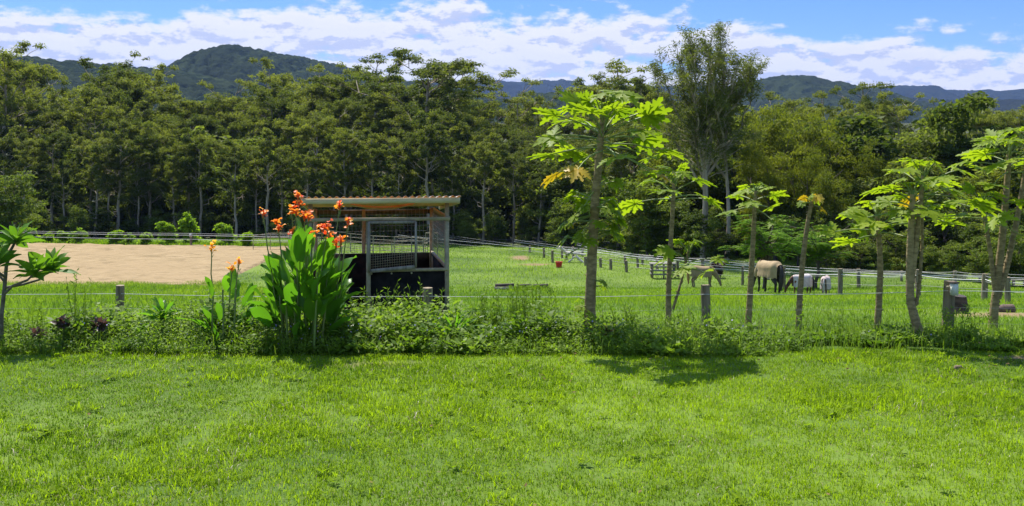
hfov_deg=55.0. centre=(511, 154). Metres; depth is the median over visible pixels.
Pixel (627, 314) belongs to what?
tall weed
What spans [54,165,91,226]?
rainforest tree
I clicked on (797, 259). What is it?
pale bush
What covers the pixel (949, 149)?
rainforest tree
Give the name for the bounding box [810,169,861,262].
wattle tree
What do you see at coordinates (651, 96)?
gum tree
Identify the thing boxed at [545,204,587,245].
rainforest tree
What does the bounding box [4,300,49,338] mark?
tall weed
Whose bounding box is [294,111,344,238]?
gum tree
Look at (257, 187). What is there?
gum tree
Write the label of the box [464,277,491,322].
tall weed
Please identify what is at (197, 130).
rainforest tree
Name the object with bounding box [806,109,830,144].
wattle tree
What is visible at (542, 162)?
rainforest tree
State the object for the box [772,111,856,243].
wattle tree
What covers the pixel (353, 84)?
gum tree
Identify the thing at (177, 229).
rainforest tree
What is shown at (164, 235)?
garden shrub
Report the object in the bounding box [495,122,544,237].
gum tree
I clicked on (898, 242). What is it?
rainforest tree
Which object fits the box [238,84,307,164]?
gum tree
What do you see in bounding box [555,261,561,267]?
bucket
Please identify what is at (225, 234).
garden shrub
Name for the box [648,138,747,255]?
rainforest tree
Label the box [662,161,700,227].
rainforest tree
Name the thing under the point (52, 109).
gum tree
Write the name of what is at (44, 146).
gum tree
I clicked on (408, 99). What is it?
gum tree
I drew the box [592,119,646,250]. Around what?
gum tree
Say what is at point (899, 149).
rainforest tree
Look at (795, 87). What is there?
hills
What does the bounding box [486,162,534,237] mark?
rainforest tree
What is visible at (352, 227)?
rainforest tree
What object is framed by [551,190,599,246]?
pale bush
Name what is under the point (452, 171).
gum tree
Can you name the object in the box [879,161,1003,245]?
rainforest tree
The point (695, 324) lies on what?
tall weed
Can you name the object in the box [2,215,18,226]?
rainforest tree
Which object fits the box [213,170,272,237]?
rainforest tree
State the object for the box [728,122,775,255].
wattle tree
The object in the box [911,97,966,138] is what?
gum tree
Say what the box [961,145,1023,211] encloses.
rainforest tree
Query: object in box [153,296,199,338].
tall weed
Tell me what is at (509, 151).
rainforest tree
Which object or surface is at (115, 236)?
garden shrub
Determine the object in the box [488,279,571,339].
tall weed
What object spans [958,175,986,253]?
wattle tree
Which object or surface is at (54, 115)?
gum tree
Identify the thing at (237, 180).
rainforest tree
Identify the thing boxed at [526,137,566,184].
rainforest tree
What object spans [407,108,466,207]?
gum tree
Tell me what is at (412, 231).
rainforest tree
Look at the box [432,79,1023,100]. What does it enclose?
hills
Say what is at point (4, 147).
gum tree
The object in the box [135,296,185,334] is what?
broadleaf plant
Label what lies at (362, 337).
weeds
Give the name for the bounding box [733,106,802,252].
wattle tree
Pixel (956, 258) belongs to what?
pale bush
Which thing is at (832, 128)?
wattle tree
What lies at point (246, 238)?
garden shrub
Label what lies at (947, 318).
tall weed
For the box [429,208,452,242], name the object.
rainforest tree
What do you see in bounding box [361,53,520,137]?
gum tree
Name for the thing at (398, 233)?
rainforest tree
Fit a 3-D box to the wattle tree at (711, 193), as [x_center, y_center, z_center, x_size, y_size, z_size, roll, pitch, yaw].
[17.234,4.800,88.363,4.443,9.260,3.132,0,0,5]
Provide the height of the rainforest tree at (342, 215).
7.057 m
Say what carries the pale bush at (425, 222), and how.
on the ground at (546, 461)
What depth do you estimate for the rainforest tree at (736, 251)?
87.80 m
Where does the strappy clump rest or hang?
on the ground at (546, 461)
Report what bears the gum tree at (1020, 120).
on the ground at (546, 461)
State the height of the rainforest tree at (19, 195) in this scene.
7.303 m
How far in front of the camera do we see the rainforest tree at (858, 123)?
87.78 m
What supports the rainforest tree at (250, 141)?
on the ground at (546, 461)
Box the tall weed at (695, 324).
[648,304,736,343]
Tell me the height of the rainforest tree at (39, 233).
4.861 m
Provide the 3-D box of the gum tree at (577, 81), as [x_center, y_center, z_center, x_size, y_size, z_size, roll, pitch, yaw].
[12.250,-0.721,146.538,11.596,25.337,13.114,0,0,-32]
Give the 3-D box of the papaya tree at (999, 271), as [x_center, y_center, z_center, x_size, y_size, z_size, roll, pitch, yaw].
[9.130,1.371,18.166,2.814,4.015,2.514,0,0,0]
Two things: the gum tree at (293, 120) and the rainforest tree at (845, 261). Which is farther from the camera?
the gum tree at (293, 120)
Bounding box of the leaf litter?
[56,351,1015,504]
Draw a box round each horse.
[687,265,721,286]
[753,259,783,293]
[784,274,814,292]
[820,275,830,293]
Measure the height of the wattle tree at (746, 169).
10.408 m
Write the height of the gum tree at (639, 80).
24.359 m
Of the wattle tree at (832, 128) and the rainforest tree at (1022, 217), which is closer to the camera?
the rainforest tree at (1022, 217)
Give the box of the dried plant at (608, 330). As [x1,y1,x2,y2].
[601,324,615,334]
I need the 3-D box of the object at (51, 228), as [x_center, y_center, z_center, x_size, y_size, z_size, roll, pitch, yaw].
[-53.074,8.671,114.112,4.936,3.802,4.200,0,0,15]
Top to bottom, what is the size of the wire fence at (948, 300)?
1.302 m
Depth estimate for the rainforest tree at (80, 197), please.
120.74 m
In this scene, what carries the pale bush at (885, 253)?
on the ground at (546, 461)
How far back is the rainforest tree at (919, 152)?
88.27 m
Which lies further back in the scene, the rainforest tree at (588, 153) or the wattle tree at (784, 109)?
the rainforest tree at (588, 153)
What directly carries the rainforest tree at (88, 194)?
on the ground at (546, 461)
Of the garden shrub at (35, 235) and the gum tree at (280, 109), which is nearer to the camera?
the garden shrub at (35, 235)
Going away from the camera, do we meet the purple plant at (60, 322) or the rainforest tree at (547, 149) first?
the purple plant at (60, 322)
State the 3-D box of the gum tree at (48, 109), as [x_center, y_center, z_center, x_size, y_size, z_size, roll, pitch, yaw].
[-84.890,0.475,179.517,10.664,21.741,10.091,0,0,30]
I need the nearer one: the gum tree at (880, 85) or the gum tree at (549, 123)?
the gum tree at (880, 85)
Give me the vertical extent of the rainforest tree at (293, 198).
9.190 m
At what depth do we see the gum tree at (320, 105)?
139.27 m
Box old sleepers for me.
[494,283,547,289]
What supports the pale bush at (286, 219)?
on the ground at (546, 461)
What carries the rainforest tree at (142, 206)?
on the ground at (546, 461)
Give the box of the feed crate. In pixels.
[649,262,676,278]
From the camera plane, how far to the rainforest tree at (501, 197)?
119.82 m
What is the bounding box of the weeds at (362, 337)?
[0,286,1023,357]
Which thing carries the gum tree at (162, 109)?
on the ground at (546, 461)
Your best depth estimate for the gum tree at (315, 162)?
112.27 m
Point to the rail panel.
(270, 237)
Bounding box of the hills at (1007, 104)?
[908,97,1023,119]
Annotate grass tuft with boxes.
[498,284,557,290]
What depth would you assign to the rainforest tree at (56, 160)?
135.46 m
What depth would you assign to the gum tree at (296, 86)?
161.30 m
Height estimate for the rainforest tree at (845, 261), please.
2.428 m
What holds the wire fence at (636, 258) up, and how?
on the ground at (546, 461)
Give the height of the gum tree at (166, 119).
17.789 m
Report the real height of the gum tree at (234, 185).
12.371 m
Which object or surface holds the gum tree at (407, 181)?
on the ground at (546, 461)
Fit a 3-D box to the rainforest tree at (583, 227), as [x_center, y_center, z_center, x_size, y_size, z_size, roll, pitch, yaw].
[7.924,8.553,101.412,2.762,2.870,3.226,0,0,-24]
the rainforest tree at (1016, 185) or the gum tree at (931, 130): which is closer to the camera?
the rainforest tree at (1016, 185)
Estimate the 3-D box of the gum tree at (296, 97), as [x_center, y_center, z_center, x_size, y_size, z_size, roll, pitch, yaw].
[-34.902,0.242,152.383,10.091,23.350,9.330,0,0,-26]
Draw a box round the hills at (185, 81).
[0,55,265,110]
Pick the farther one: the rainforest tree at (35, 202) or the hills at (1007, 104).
the hills at (1007, 104)
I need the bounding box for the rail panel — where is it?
[253,233,320,248]
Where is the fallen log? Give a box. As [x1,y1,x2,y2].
[999,304,1015,312]
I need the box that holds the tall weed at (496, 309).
[478,286,519,325]
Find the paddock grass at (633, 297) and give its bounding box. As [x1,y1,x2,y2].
[0,238,1023,344]
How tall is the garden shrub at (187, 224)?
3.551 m
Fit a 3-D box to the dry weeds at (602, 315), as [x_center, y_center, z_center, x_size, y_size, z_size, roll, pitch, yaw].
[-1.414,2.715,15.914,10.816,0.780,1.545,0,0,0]
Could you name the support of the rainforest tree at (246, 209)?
on the ground at (546, 461)
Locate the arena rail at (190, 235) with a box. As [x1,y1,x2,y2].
[0,231,265,244]
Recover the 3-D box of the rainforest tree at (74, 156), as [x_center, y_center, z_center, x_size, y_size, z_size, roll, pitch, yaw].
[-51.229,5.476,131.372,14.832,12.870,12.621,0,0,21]
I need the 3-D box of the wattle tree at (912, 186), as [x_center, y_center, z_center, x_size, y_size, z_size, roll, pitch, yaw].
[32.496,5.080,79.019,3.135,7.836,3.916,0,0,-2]
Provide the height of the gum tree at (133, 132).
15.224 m
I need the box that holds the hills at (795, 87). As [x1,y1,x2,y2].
[730,75,993,122]
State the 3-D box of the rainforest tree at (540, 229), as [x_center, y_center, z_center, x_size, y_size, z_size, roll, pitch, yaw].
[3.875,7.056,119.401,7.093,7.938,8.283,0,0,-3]
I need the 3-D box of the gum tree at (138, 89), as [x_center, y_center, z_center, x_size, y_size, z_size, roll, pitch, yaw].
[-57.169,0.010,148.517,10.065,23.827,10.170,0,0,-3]
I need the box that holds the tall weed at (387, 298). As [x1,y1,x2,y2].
[346,286,418,326]
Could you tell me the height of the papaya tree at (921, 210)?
3.022 m
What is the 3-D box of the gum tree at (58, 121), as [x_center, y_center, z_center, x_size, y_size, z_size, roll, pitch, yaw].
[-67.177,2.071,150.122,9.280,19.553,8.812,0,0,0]
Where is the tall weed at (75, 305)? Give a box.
[57,268,93,338]
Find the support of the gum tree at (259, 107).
on the ground at (546, 461)
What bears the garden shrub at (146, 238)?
on the ground at (546, 461)
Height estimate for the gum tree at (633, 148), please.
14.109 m
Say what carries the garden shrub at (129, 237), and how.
on the ground at (546, 461)
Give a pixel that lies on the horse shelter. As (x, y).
(374, 274)
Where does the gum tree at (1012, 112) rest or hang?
on the ground at (546, 461)
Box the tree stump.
[954,294,968,313]
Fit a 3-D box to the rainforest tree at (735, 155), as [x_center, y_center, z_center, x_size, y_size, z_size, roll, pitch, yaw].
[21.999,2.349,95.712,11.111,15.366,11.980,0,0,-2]
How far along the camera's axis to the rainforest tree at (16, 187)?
121.35 m
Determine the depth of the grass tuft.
52.98 m
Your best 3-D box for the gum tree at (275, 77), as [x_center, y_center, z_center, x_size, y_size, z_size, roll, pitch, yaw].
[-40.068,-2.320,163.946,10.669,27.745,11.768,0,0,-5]
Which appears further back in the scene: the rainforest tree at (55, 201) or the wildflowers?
the rainforest tree at (55, 201)
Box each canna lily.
[189,240,258,347]
[246,190,360,353]
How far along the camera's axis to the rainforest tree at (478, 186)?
120.08 m
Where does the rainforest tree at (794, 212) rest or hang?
on the ground at (546, 461)
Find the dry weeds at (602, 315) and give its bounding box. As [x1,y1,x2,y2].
[107,301,762,340]
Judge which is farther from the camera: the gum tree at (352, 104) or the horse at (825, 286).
the gum tree at (352, 104)
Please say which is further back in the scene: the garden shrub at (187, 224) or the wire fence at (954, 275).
the garden shrub at (187, 224)
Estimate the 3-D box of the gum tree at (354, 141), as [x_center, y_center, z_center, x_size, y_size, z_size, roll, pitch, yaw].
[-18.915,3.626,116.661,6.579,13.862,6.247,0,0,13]
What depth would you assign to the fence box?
16.16 m
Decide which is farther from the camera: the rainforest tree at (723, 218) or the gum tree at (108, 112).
the gum tree at (108, 112)
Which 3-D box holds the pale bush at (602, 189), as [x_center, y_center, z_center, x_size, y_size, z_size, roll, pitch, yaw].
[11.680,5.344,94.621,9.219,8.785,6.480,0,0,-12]
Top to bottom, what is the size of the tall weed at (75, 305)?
1.163 m
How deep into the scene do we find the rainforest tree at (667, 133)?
99.40 m
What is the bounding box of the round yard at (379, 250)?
[288,230,426,253]
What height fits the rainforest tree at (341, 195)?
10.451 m
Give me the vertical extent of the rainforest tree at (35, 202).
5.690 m
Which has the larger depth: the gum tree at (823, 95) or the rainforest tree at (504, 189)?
the gum tree at (823, 95)
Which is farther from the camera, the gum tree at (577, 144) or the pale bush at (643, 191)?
the gum tree at (577, 144)
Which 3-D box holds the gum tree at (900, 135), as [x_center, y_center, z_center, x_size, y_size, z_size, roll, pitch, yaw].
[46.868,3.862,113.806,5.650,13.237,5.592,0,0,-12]
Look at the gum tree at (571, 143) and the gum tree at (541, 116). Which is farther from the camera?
the gum tree at (541, 116)
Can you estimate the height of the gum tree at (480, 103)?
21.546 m
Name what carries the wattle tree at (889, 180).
on the ground at (546, 461)
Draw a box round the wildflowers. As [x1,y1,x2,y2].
[20,316,930,344]
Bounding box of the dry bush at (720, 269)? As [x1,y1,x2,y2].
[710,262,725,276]
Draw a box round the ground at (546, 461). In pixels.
[0,123,1023,505]
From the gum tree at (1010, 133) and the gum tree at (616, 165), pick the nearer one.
the gum tree at (616, 165)
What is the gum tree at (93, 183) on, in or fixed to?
on the ground at (546, 461)
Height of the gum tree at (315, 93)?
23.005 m
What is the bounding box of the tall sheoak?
[638,19,772,261]
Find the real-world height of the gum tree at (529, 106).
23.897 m
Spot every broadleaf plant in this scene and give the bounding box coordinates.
[128,323,149,343]
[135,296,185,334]
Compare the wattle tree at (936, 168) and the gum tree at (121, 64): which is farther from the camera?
the gum tree at (121, 64)
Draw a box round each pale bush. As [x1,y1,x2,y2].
[0,168,46,235]
[3,178,57,223]
[13,199,47,235]
[66,204,92,238]
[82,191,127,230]
[135,209,179,239]
[186,181,209,233]
[248,228,265,238]
[265,195,300,236]
[267,222,283,238]
[281,208,306,236]
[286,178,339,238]
[318,209,344,237]
[337,226,359,241]
[346,177,415,240]
[353,214,405,242]
[414,189,437,239]
[425,183,456,234]
[456,221,480,244]
[461,218,482,243]
[479,212,509,243]
[524,168,563,234]
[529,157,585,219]
[541,167,593,243]
[546,211,574,245]
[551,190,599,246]
[577,174,605,238]
[587,169,650,251]
[606,174,682,256]
[610,210,647,253]
[622,233,645,252]
[639,196,694,255]
[678,208,723,256]
[771,215,821,266]
[831,245,861,267]
[860,240,898,270]
[916,249,937,273]
[923,245,944,274]
[938,241,970,278]
[960,236,997,278]
[978,227,1023,278]
[1004,225,1023,286]
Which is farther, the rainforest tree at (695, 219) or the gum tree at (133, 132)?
the gum tree at (133, 132)
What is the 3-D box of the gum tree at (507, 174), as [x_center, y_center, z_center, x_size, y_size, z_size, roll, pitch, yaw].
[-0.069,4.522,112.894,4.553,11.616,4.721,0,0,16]
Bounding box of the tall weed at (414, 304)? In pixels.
[396,277,444,322]
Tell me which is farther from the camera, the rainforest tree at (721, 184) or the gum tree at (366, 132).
the gum tree at (366, 132)
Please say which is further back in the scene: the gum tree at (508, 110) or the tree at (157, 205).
the gum tree at (508, 110)
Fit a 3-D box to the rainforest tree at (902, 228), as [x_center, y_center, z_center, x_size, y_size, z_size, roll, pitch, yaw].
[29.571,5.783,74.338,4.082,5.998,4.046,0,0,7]
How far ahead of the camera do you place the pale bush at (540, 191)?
110.95 m
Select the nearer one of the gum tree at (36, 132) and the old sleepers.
the old sleepers
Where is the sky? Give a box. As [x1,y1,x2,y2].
[0,0,1023,90]
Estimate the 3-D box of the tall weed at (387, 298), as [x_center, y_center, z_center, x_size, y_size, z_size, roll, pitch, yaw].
[-2.095,2.568,15.757,1.383,0.954,0.933,0,0,23]
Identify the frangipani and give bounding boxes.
[0,220,80,339]
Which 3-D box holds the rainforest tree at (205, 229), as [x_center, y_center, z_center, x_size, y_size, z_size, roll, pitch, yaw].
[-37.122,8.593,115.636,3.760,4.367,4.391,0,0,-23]
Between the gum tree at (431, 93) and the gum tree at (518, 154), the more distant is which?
the gum tree at (431, 93)
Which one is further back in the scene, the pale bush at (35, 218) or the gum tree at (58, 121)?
the gum tree at (58, 121)
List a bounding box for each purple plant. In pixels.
[28,326,47,344]
[51,314,70,344]
[87,316,109,340]
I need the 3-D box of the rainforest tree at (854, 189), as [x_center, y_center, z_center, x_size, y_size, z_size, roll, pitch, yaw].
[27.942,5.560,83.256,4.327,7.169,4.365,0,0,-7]
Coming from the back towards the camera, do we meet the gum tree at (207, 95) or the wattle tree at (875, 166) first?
the gum tree at (207, 95)
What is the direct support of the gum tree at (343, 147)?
on the ground at (546, 461)
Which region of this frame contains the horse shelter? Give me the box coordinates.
[300,195,460,320]
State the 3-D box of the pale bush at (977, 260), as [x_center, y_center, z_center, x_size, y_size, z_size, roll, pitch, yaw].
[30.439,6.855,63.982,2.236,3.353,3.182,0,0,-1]
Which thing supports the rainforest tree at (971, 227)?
on the ground at (546, 461)
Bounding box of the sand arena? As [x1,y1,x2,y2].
[0,243,287,285]
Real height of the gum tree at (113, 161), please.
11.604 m
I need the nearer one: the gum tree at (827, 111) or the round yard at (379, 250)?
the round yard at (379, 250)
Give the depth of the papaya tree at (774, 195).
17.90 m
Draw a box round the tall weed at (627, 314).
[579,301,664,339]
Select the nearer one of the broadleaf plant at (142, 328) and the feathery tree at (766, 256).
the broadleaf plant at (142, 328)
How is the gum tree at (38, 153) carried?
on the ground at (546, 461)
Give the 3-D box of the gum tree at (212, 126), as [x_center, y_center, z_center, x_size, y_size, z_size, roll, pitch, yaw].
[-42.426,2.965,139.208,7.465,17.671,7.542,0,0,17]
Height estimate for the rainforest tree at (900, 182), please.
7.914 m
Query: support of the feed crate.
on the ground at (546, 461)
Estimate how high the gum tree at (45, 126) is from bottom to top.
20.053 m
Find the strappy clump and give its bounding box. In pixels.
[420,308,485,338]
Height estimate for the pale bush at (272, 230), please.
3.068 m
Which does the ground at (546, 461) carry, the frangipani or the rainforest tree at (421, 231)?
the rainforest tree at (421, 231)
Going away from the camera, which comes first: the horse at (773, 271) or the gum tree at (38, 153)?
the horse at (773, 271)
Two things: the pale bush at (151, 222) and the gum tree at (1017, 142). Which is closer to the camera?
the gum tree at (1017, 142)
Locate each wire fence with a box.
[0,280,1023,330]
[261,235,613,246]
[399,235,748,269]
[409,229,661,271]
[514,240,1014,284]
[556,247,1023,287]
[578,243,1023,303]
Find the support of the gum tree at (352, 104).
on the ground at (546, 461)
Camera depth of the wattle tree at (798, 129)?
88.19 m
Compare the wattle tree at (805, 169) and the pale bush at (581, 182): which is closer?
the wattle tree at (805, 169)
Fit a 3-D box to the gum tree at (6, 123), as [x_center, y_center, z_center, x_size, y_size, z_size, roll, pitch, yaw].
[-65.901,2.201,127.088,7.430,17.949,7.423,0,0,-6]
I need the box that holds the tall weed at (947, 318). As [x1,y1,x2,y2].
[920,304,1014,338]
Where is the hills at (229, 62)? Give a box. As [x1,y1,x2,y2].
[164,44,502,110]
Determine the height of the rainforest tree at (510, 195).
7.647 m
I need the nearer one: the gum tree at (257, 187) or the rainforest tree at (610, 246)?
the rainforest tree at (610, 246)
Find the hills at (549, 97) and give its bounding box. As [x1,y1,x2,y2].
[492,91,679,122]
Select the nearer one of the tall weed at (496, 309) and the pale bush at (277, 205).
the tall weed at (496, 309)
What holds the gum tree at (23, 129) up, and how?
on the ground at (546, 461)
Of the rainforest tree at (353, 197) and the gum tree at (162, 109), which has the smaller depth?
the rainforest tree at (353, 197)
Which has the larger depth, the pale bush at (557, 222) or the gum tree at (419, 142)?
the gum tree at (419, 142)
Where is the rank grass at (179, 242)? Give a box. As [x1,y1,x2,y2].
[0,239,287,287]
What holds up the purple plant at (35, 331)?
on the ground at (546, 461)
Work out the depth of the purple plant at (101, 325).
14.88 m
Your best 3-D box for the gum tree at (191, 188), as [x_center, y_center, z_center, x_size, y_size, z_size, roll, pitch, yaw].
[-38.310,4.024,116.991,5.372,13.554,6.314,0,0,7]
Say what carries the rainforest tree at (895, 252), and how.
on the ground at (546, 461)
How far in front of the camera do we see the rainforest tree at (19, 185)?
125.91 m
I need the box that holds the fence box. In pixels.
[947,281,959,295]
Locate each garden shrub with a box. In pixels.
[18,227,40,242]
[40,232,54,241]
[56,230,69,242]
[66,227,87,243]
[106,229,123,243]
[120,232,135,244]
[137,231,152,244]
[154,221,178,242]
[177,211,201,242]
[212,222,236,244]
[239,232,252,244]
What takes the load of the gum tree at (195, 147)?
on the ground at (546, 461)
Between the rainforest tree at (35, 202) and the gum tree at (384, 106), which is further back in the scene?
the gum tree at (384, 106)
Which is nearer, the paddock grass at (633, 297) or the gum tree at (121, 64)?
the paddock grass at (633, 297)
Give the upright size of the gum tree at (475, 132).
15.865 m
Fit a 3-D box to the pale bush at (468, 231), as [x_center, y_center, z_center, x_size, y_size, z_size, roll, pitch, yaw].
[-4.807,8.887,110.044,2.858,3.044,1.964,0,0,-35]
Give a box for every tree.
[0,40,46,154]
[0,56,82,143]
[0,60,37,149]
[0,74,44,167]
[0,106,23,176]
[0,125,33,222]
[0,137,57,224]
[0,162,47,215]
[0,178,32,221]
[1,187,29,226]
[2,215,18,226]
[8,64,60,178]
[12,82,43,135]
[12,84,45,105]
[19,148,78,190]
[23,205,54,235]
[24,105,60,141]
[24,136,67,191]
[25,128,78,225]
[25,197,57,234]
[28,101,64,132]
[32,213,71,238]
[35,107,86,165]
[35,181,61,238]
[38,160,83,228]
[41,99,61,111]
[42,106,89,165]
[44,89,81,126]
[45,186,94,231]
[48,178,88,227]
[49,201,87,238]
[54,133,123,199]
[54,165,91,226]
[55,88,125,237]
[57,190,111,236]
[59,56,138,124]
[63,149,148,214]
[64,82,144,147]
[70,133,113,236]
[73,132,117,238]
[77,65,126,126]
[78,181,126,231]
[79,49,176,121]
[87,202,115,238]
[88,208,117,239]
[89,119,157,237]
[92,179,153,236]
[96,147,129,230]
[99,100,157,165]
[101,76,160,153]
[105,123,159,169]
[110,119,162,217]
[116,192,147,234]
[117,159,163,238]
[119,218,141,238]
[122,62,182,119]
[124,167,182,235]
[128,117,180,232]
[139,201,163,232]
[141,212,159,237]
[142,76,177,115]
[148,112,187,160]
[152,154,195,230]
[153,97,202,155]
[154,86,218,129]
[154,155,191,233]
[157,118,181,220]
[164,173,223,237]
[166,132,212,207]
[170,211,200,239]
[177,127,215,236]
[177,166,236,239]
[179,155,239,239]
[180,125,237,237]
[184,210,212,238]
[186,113,240,231]
[197,78,266,134]
[200,92,258,146]
[202,94,237,118]
[202,135,243,182]
[210,138,253,239]
[210,213,239,239]
[211,135,273,222]
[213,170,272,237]
[217,111,250,139]
[218,168,273,234]
[218,172,280,238]
[227,102,281,165]
[231,189,265,234]
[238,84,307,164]
[239,127,295,236]
[239,145,277,237]
[240,96,273,127]
[240,160,276,238]
[243,56,303,126]
[257,172,312,235]
[258,167,285,235]
[260,102,313,185]
[263,154,305,238]
[264,80,308,142]
[264,147,300,231]
[281,79,335,133]
[281,112,339,172]
[282,61,350,120]
[287,142,331,224]
[288,98,330,142]
[292,138,386,238]
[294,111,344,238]
[306,64,371,158]
[308,181,331,238]
[309,96,365,150]
[311,148,348,229]
[314,47,425,173]
[323,119,367,241]
[326,193,354,235]
[327,79,369,134]
[330,165,359,231]
[331,126,382,221]
[331,169,387,230]
[337,123,379,240]
[342,182,378,241]
[342,208,382,240]
[348,133,396,241]
[351,59,417,194]
[355,172,390,222]
[356,83,409,185]
[358,90,419,238]
[359,173,426,239]
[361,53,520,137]
[365,47,483,165]
[375,100,422,239]
[378,136,418,240]
[378,148,418,242]
[380,87,424,230]
[388,182,416,239]
[389,107,455,243]
[397,195,424,242]
[406,78,455,178]
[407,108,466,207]
[413,139,474,239]
[414,182,451,236]
[414,224,429,242]
[426,103,479,238]
[428,60,499,130]
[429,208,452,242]
[434,99,485,161]
[434,209,450,239]
[437,154,465,242]
[440,154,490,238]
[444,184,500,240]
[446,120,495,179]
[446,136,491,240]
[451,211,472,243]
[460,132,505,244]
[463,187,499,241]
[464,98,483,114]
[468,153,527,239]
[469,117,500,142]
[470,99,509,127]
[471,91,527,143]
[475,145,560,225]
[475,156,530,241]
[482,181,507,240]
[485,223,507,243]
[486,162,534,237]
[487,77,549,140]
[490,128,538,240]
[494,143,527,239]
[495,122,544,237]
[501,142,543,241]
[504,90,559,140]
[504,181,551,239]
[507,152,594,209]
[507,188,548,238]
[513,203,534,240]
[518,226,540,244]
[520,199,545,240]
[524,155,558,244]
[526,89,689,344]
[526,114,568,142]
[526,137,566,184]
[541,140,575,169]
[542,223,556,245]
[543,184,585,244]
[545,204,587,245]
[548,122,581,147]
[549,141,591,243]
[553,63,646,134]
[563,141,594,169]
[564,58,649,122]
[566,103,623,144]
[567,109,613,166]
[567,135,613,194]
[570,123,656,243]
[579,158,636,246]
[579,225,600,247]
[581,219,616,249]
[583,66,678,127]
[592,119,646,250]
[599,174,632,246]
[604,218,628,249]
[607,114,658,178]
[615,162,729,331]
[619,76,676,126]
[623,112,637,146]
[624,80,660,112]
[627,121,680,170]
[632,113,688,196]
[634,153,687,236]
[638,101,716,179]
[639,215,667,257]
[641,196,688,250]
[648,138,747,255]
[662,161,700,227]
[673,230,696,259]
[676,131,716,228]
[677,210,715,257]
[682,159,725,256]
[700,105,762,248]
[708,205,746,258]
[710,128,737,180]
[712,153,796,245]
[713,167,780,255]
[714,231,736,258]
[715,182,789,324]
[718,213,810,288]
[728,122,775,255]
[731,134,875,233]
[731,137,805,260]
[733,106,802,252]
[734,102,825,257]
[736,153,791,258]
[736,203,783,259]
[738,108,786,170]
[749,90,810,124]
[762,198,817,259]
[766,121,829,253]
[768,219,858,288]
[771,105,803,134]
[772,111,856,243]
[773,93,844,137]
[781,153,823,257]
[784,111,900,245]
[785,106,834,134]
[787,141,846,259]
[795,193,826,331]
[804,90,852,136]
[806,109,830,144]
[807,131,864,194]
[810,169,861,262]
[810,208,873,265]
[811,172,897,257]
[813,121,861,194]
[813,200,928,328]
[815,243,841,267]
[827,178,870,250]
[827,240,875,269]
[828,81,901,138]
[830,116,864,147]
[837,136,886,253]
[837,213,898,267]
[839,157,1002,334]
[848,81,918,136]
[850,140,958,240]
[853,104,903,131]
[862,157,908,260]
[868,122,895,139]
[870,91,932,139]
[874,168,956,258]
[875,229,932,270]
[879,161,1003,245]
[881,192,927,255]
[888,166,962,247]
[889,123,960,188]
[890,232,959,270]
[894,131,922,151]
[899,172,929,237]
[906,123,953,149]
[908,188,969,264]
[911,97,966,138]
[912,90,1008,255]
[913,159,945,225]
[929,195,1012,266]
[932,127,1023,328]
[937,158,962,221]
[943,111,1009,140]
[945,93,1006,141]
[957,222,996,272]
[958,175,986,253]
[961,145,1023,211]
[975,155,1023,251]
[976,223,1023,273]
[979,168,1023,218]
[981,97,1022,132]
[991,207,1023,270]
[993,104,1023,147]
[996,123,1023,138]
[998,137,1023,157]
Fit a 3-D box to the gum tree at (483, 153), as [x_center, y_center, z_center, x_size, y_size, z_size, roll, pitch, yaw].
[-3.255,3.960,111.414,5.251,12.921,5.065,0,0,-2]
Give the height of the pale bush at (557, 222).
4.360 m
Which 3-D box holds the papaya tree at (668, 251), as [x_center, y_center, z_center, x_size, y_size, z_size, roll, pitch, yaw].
[2.825,1.738,17.612,1.978,3.195,1.884,0,0,0]
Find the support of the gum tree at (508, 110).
on the ground at (546, 461)
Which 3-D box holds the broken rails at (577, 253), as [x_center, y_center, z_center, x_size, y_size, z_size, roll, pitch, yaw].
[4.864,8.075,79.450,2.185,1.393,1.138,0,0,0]
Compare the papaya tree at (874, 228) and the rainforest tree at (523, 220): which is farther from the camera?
the rainforest tree at (523, 220)
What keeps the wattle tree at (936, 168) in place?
on the ground at (546, 461)
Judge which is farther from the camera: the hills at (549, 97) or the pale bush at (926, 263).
the hills at (549, 97)
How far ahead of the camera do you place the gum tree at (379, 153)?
114.44 m
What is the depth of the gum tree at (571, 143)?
121.08 m
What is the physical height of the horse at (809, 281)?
0.990 m
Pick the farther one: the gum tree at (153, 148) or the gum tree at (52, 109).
the gum tree at (52, 109)
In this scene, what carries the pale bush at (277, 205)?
on the ground at (546, 461)
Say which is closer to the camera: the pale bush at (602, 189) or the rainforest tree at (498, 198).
the pale bush at (602, 189)
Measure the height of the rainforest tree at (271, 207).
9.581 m
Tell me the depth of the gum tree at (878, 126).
128.21 m
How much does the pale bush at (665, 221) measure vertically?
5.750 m
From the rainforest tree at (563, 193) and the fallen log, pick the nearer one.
the fallen log
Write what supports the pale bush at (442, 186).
on the ground at (546, 461)
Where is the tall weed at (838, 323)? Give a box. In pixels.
[795,309,873,334]
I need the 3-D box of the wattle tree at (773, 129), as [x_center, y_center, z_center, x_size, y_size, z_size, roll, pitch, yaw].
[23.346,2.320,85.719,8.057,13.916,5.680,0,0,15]
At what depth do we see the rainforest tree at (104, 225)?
113.08 m
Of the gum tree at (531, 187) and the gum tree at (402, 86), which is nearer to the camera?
the gum tree at (531, 187)
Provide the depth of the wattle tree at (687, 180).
92.92 m
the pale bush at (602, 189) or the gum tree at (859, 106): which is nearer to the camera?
the pale bush at (602, 189)
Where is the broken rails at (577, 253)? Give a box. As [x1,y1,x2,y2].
[559,246,585,262]
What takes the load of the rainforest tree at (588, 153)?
on the ground at (546, 461)

